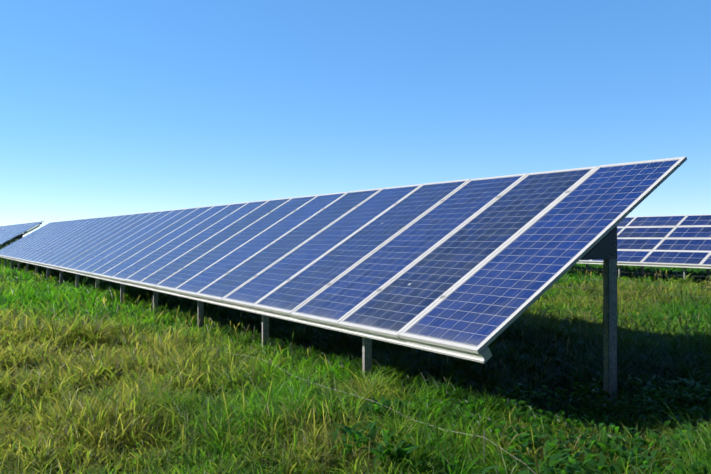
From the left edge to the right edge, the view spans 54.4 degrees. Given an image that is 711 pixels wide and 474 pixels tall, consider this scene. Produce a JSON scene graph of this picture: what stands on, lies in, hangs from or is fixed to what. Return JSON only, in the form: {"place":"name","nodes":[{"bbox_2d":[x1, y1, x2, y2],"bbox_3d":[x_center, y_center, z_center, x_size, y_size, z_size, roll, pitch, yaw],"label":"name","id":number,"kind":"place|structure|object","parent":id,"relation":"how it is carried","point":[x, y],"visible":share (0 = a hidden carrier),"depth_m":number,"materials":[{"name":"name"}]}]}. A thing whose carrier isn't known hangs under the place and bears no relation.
{"place":"outdoors","nodes":[
{"label":"outdoors","id":0,"kind":"place"},
{"bbox_2d":[0,0,710,236],"label":"sky","id":1,"kind":"structure","parent":0,"point":[108,107],"materials":[{"name":"blue"}]},
{"bbox_2d":[0,239,710,473],"bbox_3d":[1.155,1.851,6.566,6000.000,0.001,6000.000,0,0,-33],"label":"field ground","id":2,"kind":"structure","parent":0,"point":[563,402],"depth_m":7.88,"materials":[{"name":"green plant"}]},
{"bbox_2d":[0,221,43,259],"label":"solar array","id":3,"kind":"object","parent":2,"relation":"on","point":[14,232],"visible":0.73,"depth_m":50.97,"materials":[{"name":"glass"}]},
{"bbox_2d":[0,157,686,403],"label":"solar array","id":4,"kind":"object","parent":2,"relation":"on","point":[469,269],"visible":0.9,"depth_m":10.13,"materials":[{"name":"glass"}]},
{"bbox_2d":[195,345,535,473],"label":"electric fence wire","id":5,"kind":"object","parent":2,"relation":"on","point":[406,416],"visible":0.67,"depth_m":6.02,"materials":[{"name":"grey metal"}]},
{"bbox_2d":[577,214,710,281],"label":"solar array","id":6,"kind":"object","parent":2,"relation":"on","point":[682,241],"visible":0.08,"depth_m":29.50,"materials":[{"name":"glass"}]}
]}

